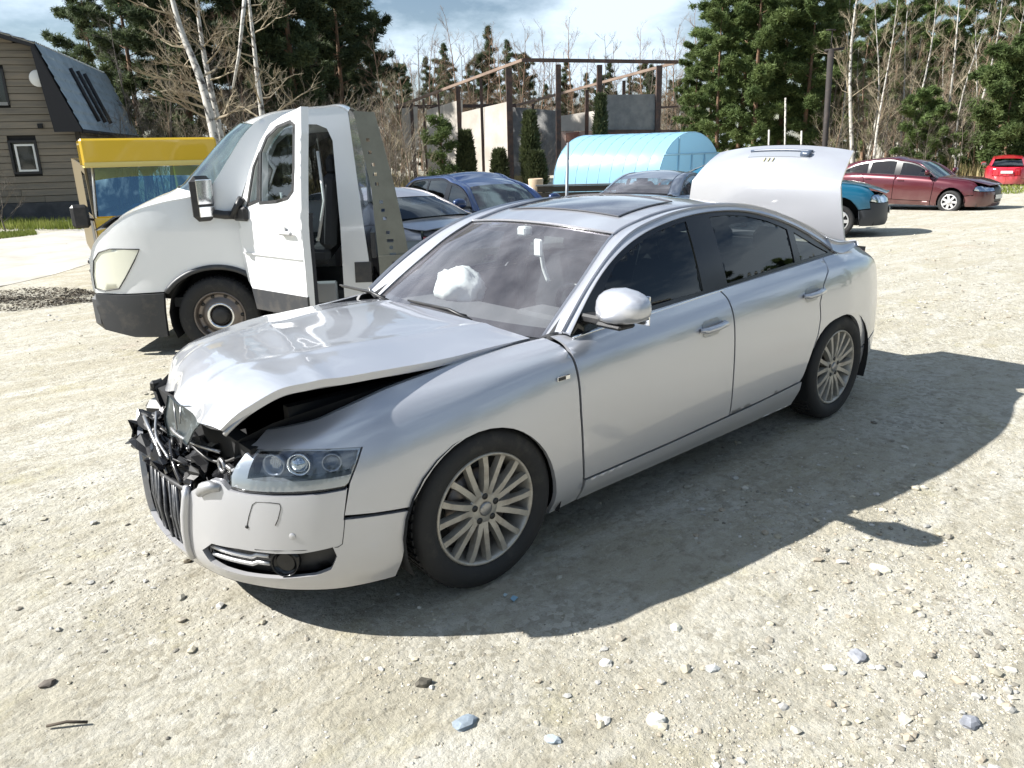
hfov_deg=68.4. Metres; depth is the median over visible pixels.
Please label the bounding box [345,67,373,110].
bare tree
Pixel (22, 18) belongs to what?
sky
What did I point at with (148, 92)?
bare tree
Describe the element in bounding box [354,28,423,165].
bare tree
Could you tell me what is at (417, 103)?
bare tree
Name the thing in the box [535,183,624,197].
timber wall
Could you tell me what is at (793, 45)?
pine tree
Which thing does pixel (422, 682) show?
stone
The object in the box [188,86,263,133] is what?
bare shrub
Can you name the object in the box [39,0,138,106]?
pine tree
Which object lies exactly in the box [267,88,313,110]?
bare shrub
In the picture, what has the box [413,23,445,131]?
bare tree
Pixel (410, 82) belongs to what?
bare tree
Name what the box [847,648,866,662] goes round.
stone
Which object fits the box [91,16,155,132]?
bare tree
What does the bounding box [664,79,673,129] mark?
pine tree
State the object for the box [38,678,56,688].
stone
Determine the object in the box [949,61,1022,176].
pine tree
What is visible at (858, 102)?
birch tree
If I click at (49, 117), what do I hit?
wooden house
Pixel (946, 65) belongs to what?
pine tree
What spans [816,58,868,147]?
bare tree
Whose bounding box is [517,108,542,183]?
thuja
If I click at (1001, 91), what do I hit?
pine tree
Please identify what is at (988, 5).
pine tree
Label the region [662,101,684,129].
bare shrub
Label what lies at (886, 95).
bare tree
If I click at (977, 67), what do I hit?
bare tree
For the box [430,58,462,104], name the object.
pine tree
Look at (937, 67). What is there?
pine tree
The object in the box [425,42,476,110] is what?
bare tree
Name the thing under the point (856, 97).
bare tree
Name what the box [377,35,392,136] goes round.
bare tree
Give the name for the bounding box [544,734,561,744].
stone
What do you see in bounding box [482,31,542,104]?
bare tree
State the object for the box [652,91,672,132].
bare tree
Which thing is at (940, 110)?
pine tree
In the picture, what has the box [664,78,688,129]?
pine tree
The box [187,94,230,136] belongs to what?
bare shrub
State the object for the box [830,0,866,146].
birch tree
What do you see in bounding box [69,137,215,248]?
yellow van
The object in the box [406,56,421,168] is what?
bare tree
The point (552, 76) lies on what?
bare tree
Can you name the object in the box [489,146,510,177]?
thuja
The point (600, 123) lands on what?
thuja
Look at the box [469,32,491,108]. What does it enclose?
bare tree
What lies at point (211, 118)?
birch tree
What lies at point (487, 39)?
pine tree
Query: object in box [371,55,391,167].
pine tree
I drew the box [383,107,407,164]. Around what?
bare shrub
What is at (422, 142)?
bare shrub
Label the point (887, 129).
bare shrub
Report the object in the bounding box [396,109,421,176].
bare tree
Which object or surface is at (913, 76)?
birch tree
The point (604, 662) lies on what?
stone
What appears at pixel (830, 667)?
stone
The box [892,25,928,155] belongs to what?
bare tree
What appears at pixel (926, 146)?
bare shrub
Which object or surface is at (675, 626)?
stone
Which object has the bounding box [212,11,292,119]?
pine tree
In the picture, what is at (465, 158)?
thuja
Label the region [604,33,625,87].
bare tree
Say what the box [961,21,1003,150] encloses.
pine tree
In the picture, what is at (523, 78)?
bare tree
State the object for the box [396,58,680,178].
ruined hall
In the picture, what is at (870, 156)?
bare shrub
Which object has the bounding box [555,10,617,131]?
bare tree
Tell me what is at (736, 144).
pine tree
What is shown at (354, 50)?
pine tree
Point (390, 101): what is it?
pine tree
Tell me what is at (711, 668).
stone
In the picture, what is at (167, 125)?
bare shrub
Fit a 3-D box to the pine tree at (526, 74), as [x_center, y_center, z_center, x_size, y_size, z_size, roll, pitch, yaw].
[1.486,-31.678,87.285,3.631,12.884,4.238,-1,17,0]
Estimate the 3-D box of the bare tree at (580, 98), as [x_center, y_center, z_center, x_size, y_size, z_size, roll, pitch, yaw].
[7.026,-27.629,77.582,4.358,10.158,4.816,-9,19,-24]
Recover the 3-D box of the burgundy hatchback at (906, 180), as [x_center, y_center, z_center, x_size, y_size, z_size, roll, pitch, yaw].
[11.396,-5.742,21.496,2.147,1.473,4.563,-16,22,-39]
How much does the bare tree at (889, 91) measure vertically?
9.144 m
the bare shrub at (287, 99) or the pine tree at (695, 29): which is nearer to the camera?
the bare shrub at (287, 99)
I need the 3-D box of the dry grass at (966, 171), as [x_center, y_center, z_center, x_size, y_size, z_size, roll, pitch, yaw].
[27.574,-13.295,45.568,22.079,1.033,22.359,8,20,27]
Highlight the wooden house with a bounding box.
[0,30,139,220]
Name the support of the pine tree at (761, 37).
on the ground at (606, 545)
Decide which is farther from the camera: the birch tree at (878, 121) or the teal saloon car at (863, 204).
the birch tree at (878, 121)
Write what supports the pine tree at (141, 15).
on the ground at (606, 545)
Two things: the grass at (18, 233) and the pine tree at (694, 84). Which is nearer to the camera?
the grass at (18, 233)
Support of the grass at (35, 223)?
on the ground at (606, 545)
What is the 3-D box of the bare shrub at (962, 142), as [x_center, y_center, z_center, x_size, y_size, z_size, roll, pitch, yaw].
[22.192,-12.358,37.224,2.433,4.368,2.543,10,20,31]
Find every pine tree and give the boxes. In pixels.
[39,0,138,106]
[63,0,180,166]
[101,0,195,137]
[108,0,231,137]
[131,0,221,135]
[153,0,241,135]
[164,0,283,134]
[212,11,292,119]
[219,0,307,111]
[237,0,335,112]
[275,3,355,85]
[278,0,374,104]
[287,0,385,126]
[323,0,400,140]
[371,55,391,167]
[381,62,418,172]
[382,63,400,165]
[398,63,421,170]
[417,55,437,166]
[417,111,463,175]
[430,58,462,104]
[433,42,454,104]
[462,51,502,110]
[463,63,476,108]
[480,24,503,101]
[498,39,516,102]
[501,51,540,108]
[515,51,535,107]
[540,83,550,109]
[550,80,581,131]
[561,58,574,114]
[579,72,590,131]
[584,74,614,110]
[606,63,617,94]
[626,76,635,93]
[633,63,664,99]
[643,64,655,93]
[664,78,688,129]
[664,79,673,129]
[671,40,717,133]
[679,0,753,151]
[683,0,731,141]
[707,6,772,149]
[719,0,802,147]
[738,12,800,145]
[751,0,827,145]
[768,0,856,145]
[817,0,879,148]
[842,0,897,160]
[842,64,864,148]
[844,32,881,159]
[868,38,900,147]
[888,84,947,156]
[893,0,956,148]
[912,101,960,167]
[915,20,974,132]
[916,32,957,142]
[922,40,964,157]
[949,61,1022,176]
[952,101,980,172]
[958,56,984,145]
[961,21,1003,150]
[965,0,1015,99]
[966,38,1023,165]
[985,0,1023,127]
[987,33,1023,152]
[1006,0,1023,46]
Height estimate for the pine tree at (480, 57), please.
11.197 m
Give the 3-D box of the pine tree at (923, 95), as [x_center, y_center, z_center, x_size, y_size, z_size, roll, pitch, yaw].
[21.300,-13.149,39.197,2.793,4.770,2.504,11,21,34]
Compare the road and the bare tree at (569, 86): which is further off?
the bare tree at (569, 86)
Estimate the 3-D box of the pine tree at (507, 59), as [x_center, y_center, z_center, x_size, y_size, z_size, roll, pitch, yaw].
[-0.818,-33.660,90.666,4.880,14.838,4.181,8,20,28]
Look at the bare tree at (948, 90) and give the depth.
50.02 m
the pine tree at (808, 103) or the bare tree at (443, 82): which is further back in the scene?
the bare tree at (443, 82)
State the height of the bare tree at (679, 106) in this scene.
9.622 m
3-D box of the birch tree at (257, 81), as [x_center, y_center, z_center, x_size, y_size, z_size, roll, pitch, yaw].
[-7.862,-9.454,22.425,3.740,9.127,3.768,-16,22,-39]
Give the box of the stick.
[46,720,87,727]
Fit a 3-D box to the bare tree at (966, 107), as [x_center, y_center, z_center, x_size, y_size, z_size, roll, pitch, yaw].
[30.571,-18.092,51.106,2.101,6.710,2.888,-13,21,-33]
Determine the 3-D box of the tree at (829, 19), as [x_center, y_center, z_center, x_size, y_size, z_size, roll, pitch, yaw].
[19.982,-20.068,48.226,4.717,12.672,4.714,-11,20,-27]
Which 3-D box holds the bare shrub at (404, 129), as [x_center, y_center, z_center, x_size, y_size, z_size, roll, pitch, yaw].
[-4.370,-9.745,29.744,2.914,5.034,2.822,-5,18,-11]
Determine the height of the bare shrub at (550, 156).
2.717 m
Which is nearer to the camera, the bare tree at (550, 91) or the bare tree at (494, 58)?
the bare tree at (550, 91)
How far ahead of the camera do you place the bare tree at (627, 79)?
76.69 m
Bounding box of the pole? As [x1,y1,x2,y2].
[565,143,568,195]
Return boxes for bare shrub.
[0,160,29,230]
[93,102,149,167]
[98,104,144,167]
[101,110,134,167]
[110,74,189,166]
[135,108,161,137]
[136,119,170,166]
[139,111,190,166]
[172,96,216,136]
[173,109,208,136]
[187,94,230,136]
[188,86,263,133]
[201,65,254,136]
[223,84,258,122]
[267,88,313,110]
[330,85,359,106]
[349,100,395,175]
[354,91,389,173]
[361,72,416,180]
[366,91,424,185]
[366,109,391,185]
[366,115,418,186]
[372,112,415,184]
[376,70,437,181]
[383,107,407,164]
[384,99,420,171]
[387,120,424,186]
[397,98,426,175]
[418,104,426,173]
[488,84,520,106]
[541,137,556,175]
[660,91,685,132]
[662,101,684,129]
[812,118,844,147]
[813,89,856,149]
[832,122,856,149]
[840,112,866,157]
[845,72,903,159]
[854,95,898,159]
[866,90,908,157]
[879,91,912,156]
[879,96,928,156]
[888,79,932,149]
[903,114,943,159]
[915,102,965,162]
[934,90,987,173]
[938,72,976,167]
[956,89,990,174]
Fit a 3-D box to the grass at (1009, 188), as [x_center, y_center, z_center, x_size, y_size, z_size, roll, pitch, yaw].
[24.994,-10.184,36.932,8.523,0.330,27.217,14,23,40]
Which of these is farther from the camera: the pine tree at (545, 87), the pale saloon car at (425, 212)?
the pine tree at (545, 87)
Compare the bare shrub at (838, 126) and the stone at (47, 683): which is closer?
the stone at (47, 683)
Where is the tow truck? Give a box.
[88,104,440,340]
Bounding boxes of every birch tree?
[123,0,260,144]
[139,0,243,139]
[175,0,322,116]
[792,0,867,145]
[814,0,893,162]
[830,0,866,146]
[835,47,876,161]
[855,0,922,159]
[864,0,928,155]
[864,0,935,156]
[865,0,913,158]
[875,54,900,157]
[889,35,932,133]
[905,0,947,125]
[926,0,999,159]
[928,1,998,166]
[930,0,984,159]
[934,43,961,154]
[957,8,995,163]
[970,0,1013,100]
[996,0,1023,126]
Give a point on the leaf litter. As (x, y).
(8, 299)
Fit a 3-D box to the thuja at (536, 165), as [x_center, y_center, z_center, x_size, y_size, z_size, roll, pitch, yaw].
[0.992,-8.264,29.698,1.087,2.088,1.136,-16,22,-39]
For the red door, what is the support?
in the ruined hall
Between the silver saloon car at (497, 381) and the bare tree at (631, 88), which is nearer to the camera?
the silver saloon car at (497, 381)
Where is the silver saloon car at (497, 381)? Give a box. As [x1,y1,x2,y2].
[125,145,876,589]
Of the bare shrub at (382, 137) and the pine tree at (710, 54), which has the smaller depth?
the bare shrub at (382, 137)
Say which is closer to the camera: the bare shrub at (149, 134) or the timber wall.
the timber wall
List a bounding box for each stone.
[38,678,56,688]
[414,677,431,687]
[452,714,477,731]
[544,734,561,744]
[599,658,611,666]
[646,712,665,724]
[670,622,681,631]
[705,664,720,672]
[822,664,836,671]
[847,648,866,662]
[869,563,890,572]
[959,714,980,730]
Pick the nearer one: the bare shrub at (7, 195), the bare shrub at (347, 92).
the bare shrub at (7, 195)
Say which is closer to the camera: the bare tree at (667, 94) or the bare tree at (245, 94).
the bare tree at (245, 94)
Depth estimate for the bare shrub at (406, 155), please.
28.39 m
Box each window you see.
[0,69,9,104]
[7,140,42,173]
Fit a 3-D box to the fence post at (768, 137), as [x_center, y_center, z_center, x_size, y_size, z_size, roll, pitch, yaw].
[13.288,-11.782,39.000,0.095,2.655,0.922,1,18,8]
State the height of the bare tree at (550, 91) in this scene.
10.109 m
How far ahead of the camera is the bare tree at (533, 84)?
70.47 m
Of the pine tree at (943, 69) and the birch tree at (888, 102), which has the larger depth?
the pine tree at (943, 69)
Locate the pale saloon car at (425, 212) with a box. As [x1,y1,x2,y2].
[335,187,470,279]
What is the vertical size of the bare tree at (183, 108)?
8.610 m
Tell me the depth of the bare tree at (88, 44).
37.92 m
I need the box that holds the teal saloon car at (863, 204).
[687,164,889,234]
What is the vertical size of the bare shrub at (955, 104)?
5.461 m
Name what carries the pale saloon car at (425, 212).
on the ground at (606, 545)
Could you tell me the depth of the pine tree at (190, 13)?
40.39 m
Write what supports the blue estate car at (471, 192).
on the ground at (606, 545)
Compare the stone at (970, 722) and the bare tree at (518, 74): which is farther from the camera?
the bare tree at (518, 74)
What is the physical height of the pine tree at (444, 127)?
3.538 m
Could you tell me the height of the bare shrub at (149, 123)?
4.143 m
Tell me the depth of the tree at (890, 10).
55.20 m
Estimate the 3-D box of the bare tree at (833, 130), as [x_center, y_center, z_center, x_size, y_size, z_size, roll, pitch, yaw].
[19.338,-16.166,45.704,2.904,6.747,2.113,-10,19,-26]
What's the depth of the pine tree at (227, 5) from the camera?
34.44 m
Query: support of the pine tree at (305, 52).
on the ground at (606, 545)
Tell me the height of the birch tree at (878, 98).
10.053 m
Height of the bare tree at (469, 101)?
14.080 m
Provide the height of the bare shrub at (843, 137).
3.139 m
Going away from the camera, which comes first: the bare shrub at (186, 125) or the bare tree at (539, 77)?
the bare shrub at (186, 125)
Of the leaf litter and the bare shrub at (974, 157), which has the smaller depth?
the leaf litter
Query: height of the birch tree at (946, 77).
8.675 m
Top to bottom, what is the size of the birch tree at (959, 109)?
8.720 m
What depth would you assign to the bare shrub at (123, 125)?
27.42 m
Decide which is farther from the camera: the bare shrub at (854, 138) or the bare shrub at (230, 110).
the bare shrub at (854, 138)
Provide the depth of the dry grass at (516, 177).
39.52 m
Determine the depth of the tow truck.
7.05 m
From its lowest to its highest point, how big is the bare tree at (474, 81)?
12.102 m
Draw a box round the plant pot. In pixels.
[528,178,542,192]
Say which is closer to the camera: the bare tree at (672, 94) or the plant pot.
the plant pot
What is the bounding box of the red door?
[566,132,578,144]
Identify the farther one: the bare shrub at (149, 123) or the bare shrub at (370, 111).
the bare shrub at (149, 123)
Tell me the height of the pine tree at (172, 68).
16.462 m
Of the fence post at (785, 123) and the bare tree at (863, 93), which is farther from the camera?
the bare tree at (863, 93)
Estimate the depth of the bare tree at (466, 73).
68.38 m
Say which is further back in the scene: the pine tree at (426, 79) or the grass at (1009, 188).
the pine tree at (426, 79)
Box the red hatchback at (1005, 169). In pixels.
[981,155,1023,185]
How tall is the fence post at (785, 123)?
4.218 m
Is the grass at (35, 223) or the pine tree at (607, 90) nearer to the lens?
the grass at (35, 223)
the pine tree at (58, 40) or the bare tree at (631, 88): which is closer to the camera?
the pine tree at (58, 40)
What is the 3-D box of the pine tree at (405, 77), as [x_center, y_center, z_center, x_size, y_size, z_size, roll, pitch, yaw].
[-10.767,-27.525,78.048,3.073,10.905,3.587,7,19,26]
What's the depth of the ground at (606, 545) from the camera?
2.98 m
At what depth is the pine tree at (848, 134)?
72.17 m
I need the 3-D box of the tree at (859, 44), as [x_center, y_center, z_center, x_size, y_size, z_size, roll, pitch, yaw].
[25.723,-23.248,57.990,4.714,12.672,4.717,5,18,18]
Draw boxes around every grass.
[0,215,83,229]
[0,228,36,238]
[374,171,549,186]
[849,156,983,176]
[1001,184,1023,193]
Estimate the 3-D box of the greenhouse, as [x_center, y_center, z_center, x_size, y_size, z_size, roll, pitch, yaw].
[4.784,-8.334,28.894,5.499,2.436,3.419,11,21,35]
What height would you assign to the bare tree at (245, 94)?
8.306 m
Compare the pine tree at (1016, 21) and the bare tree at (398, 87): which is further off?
the bare tree at (398, 87)
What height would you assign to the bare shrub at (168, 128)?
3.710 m
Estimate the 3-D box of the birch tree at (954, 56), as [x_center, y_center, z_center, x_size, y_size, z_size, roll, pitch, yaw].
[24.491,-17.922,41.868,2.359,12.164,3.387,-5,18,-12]
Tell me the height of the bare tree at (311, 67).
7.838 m
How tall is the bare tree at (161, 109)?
7.551 m
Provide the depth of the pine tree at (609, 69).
75.88 m
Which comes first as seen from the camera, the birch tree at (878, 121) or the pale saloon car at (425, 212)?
the pale saloon car at (425, 212)
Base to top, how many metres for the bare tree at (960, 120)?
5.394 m
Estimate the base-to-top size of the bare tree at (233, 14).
9.617 m
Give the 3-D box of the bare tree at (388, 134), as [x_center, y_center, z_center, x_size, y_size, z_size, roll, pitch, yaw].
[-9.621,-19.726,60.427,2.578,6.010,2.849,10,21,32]
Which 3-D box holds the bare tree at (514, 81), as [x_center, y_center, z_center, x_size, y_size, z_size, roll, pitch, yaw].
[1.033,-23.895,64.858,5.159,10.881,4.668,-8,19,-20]
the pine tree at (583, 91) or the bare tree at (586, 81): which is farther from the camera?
the pine tree at (583, 91)
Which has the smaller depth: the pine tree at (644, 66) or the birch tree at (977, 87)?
the birch tree at (977, 87)
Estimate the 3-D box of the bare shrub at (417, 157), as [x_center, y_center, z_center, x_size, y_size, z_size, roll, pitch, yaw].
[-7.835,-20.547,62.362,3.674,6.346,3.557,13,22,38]
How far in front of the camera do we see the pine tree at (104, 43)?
35.69 m
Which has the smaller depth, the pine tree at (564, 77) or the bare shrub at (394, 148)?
the bare shrub at (394, 148)
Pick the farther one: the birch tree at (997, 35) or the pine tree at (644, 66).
the pine tree at (644, 66)
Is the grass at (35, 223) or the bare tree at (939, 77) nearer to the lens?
the grass at (35, 223)
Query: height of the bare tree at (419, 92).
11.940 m
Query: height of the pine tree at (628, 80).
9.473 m
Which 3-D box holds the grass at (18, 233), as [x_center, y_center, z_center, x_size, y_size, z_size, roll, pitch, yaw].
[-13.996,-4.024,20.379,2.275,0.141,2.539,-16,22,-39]
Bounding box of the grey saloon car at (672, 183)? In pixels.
[601,170,697,197]
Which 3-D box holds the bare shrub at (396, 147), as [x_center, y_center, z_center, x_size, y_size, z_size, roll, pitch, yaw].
[-4.828,-9.195,30.588,2.034,3.493,1.946,3,18,13]
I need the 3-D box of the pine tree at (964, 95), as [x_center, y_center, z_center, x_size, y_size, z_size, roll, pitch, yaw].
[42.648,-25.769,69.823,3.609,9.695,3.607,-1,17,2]
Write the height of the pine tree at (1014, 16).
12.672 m
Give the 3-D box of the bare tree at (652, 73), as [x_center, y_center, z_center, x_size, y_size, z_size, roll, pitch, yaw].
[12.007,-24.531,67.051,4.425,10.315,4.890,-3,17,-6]
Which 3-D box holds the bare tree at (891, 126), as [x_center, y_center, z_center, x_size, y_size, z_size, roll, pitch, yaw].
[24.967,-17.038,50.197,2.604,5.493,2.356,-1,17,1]
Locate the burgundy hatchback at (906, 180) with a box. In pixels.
[843,156,1002,210]
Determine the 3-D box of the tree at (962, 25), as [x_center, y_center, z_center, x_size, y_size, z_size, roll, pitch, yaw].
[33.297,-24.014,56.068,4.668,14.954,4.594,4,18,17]
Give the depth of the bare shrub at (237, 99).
28.87 m
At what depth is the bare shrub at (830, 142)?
42.04 m
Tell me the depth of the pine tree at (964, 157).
41.57 m
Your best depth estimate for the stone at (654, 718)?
2.32 m
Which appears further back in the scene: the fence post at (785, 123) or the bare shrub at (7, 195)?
the fence post at (785, 123)
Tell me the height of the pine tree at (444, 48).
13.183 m
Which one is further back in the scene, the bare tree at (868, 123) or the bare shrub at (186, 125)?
the bare tree at (868, 123)
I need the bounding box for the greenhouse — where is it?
[553,132,719,191]
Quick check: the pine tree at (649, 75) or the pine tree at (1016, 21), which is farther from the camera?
the pine tree at (649, 75)
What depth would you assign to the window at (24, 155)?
24.95 m
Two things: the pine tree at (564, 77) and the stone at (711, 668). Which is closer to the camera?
the stone at (711, 668)
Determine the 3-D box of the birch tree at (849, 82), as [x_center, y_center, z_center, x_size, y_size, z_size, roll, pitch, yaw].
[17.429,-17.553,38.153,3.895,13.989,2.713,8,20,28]
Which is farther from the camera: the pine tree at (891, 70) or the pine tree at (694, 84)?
the pine tree at (891, 70)
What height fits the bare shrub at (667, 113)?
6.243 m
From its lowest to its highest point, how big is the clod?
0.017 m
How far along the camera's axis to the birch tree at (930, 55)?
40.31 m
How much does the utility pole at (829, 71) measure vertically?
5.650 m
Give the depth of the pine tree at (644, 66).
88.14 m
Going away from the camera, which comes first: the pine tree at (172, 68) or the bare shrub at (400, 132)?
the pine tree at (172, 68)
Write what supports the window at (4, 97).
in the wooden house
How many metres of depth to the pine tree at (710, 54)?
44.17 m
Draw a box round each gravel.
[8,205,1023,358]
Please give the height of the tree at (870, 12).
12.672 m
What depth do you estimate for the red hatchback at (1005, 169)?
31.07 m
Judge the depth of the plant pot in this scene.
26.57 m
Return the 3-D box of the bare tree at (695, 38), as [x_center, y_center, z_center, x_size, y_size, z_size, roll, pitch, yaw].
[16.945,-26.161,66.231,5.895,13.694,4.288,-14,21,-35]
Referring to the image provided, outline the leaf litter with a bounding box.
[0,287,95,311]
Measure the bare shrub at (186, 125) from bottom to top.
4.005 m
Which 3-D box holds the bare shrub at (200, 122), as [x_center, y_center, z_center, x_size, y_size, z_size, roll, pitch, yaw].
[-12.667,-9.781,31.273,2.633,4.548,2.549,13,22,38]
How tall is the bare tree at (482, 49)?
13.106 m
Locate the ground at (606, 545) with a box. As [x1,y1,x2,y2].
[0,143,1023,767]
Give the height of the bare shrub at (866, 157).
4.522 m
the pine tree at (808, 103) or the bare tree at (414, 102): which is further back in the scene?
the bare tree at (414, 102)
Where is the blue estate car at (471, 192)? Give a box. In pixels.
[406,172,559,212]
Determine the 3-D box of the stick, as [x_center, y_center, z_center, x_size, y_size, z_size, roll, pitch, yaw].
[-1.388,1.058,2.349,0.120,0.018,0.011,-4,18,-7]
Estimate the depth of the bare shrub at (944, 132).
37.94 m
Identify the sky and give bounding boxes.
[0,0,1015,147]
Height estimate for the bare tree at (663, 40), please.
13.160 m
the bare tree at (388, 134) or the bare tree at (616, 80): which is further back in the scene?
the bare tree at (616, 80)
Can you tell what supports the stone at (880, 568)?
on the ground at (606, 545)
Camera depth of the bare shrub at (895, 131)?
41.77 m
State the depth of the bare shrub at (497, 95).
60.26 m
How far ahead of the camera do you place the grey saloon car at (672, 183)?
13.69 m
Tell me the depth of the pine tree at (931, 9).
58.51 m
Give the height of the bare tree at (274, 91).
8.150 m
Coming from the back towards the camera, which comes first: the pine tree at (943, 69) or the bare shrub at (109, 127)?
the pine tree at (943, 69)
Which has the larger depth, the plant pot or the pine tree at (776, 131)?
the pine tree at (776, 131)
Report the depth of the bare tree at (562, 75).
74.52 m
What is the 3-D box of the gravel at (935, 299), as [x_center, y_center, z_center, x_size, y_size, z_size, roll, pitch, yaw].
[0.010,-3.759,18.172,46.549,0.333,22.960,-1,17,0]
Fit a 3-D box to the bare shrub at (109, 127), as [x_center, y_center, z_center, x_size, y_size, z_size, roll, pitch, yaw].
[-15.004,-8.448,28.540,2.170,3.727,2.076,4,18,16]
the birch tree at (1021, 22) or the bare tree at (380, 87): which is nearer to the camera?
the bare tree at (380, 87)
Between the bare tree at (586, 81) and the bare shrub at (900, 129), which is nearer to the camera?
the bare shrub at (900, 129)
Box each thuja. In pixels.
[454,128,477,172]
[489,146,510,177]
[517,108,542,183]
[523,148,548,192]
[590,92,610,134]
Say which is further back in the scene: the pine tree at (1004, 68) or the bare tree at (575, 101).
the bare tree at (575, 101)
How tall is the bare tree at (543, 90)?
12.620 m
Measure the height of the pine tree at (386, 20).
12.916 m
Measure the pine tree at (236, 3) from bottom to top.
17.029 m
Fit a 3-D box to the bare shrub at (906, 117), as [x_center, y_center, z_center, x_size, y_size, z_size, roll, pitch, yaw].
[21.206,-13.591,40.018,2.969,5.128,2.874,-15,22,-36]
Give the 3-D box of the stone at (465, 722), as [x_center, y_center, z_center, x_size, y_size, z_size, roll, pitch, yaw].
[-0.145,1.041,2.326,0.083,0.020,0.057,-16,22,-39]
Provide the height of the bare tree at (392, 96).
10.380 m
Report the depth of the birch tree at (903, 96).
43.09 m
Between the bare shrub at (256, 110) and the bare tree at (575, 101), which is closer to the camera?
the bare shrub at (256, 110)
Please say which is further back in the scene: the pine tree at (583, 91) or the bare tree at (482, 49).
the pine tree at (583, 91)
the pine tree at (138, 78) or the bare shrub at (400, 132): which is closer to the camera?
the pine tree at (138, 78)
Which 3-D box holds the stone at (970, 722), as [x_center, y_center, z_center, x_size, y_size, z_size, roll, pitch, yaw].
[1.387,1.020,2.279,0.068,0.022,0.051,-16,22,-39]
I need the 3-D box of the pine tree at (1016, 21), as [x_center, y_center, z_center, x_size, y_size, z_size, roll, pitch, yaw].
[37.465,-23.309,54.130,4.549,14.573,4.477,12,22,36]
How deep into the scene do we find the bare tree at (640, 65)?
68.26 m
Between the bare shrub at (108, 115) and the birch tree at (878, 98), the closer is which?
the bare shrub at (108, 115)
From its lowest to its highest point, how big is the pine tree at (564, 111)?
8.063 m
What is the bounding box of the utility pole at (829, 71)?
[822,29,843,146]
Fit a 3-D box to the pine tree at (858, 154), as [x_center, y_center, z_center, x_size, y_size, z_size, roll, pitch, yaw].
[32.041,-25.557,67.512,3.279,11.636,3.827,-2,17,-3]
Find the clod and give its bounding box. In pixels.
[184,559,191,563]
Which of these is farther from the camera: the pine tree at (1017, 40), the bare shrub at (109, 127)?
the pine tree at (1017, 40)
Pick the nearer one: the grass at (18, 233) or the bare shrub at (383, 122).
the grass at (18, 233)
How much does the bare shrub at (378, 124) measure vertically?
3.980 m
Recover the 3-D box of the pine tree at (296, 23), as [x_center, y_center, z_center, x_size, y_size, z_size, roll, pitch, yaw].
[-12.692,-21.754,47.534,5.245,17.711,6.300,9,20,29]
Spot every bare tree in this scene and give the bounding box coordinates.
[73,20,109,69]
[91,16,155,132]
[124,22,190,137]
[131,57,169,133]
[160,36,195,135]
[172,6,267,134]
[202,7,272,132]
[237,24,310,112]
[281,30,330,107]
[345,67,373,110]
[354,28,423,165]
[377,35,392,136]
[380,47,406,171]
[380,100,400,151]
[383,39,418,171]
[389,53,422,170]
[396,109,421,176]
[397,52,423,170]
[404,33,446,164]
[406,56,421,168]
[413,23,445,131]
[415,74,434,170]
[422,39,472,110]
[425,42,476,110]
[425,46,440,118]
[431,6,478,111]
[448,24,503,103]
[454,36,503,111]
[455,38,478,110]
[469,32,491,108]
[482,22,538,101]
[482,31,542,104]
[483,18,542,107]
[492,40,541,108]
[502,36,539,108]
[518,62,542,104]
[531,19,561,110]
[532,53,550,104]
[538,62,561,110]
[545,42,569,112]
[547,50,582,112]
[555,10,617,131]
[569,31,621,131]
[569,40,596,131]
[577,65,591,131]
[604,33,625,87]
[611,63,621,93]
[622,55,644,94]
[623,20,675,125]
[628,56,644,93]
[637,49,670,120]
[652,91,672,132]
[653,29,679,128]
[654,15,689,129]
[660,52,683,129]
[673,66,690,128]
[677,8,708,105]
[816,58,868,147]
[817,67,854,146]
[841,62,872,149]
[846,25,899,160]
[859,88,890,153]
[865,33,907,156]
[869,36,901,158]
[870,85,911,156]
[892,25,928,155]
[896,39,928,133]
[910,24,963,141]
[942,63,958,147]
[948,86,970,160]
[949,23,1003,130]
[950,80,978,145]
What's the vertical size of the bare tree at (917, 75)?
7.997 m
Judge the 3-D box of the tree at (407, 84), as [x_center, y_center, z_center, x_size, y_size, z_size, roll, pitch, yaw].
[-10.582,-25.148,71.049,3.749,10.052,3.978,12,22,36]
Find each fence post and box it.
[768,130,769,145]
[784,98,785,144]
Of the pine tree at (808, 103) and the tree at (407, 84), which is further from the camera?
the tree at (407, 84)
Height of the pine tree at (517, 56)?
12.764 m
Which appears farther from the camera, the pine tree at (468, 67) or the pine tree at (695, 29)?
the pine tree at (468, 67)
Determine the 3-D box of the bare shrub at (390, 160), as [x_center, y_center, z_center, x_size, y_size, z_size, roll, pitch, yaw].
[-4.586,-9.184,29.237,2.486,4.269,2.379,3,18,12]
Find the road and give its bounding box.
[0,228,90,285]
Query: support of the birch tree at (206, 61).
on the ground at (606, 545)
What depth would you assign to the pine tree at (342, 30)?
40.74 m
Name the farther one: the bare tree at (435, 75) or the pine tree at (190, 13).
the bare tree at (435, 75)

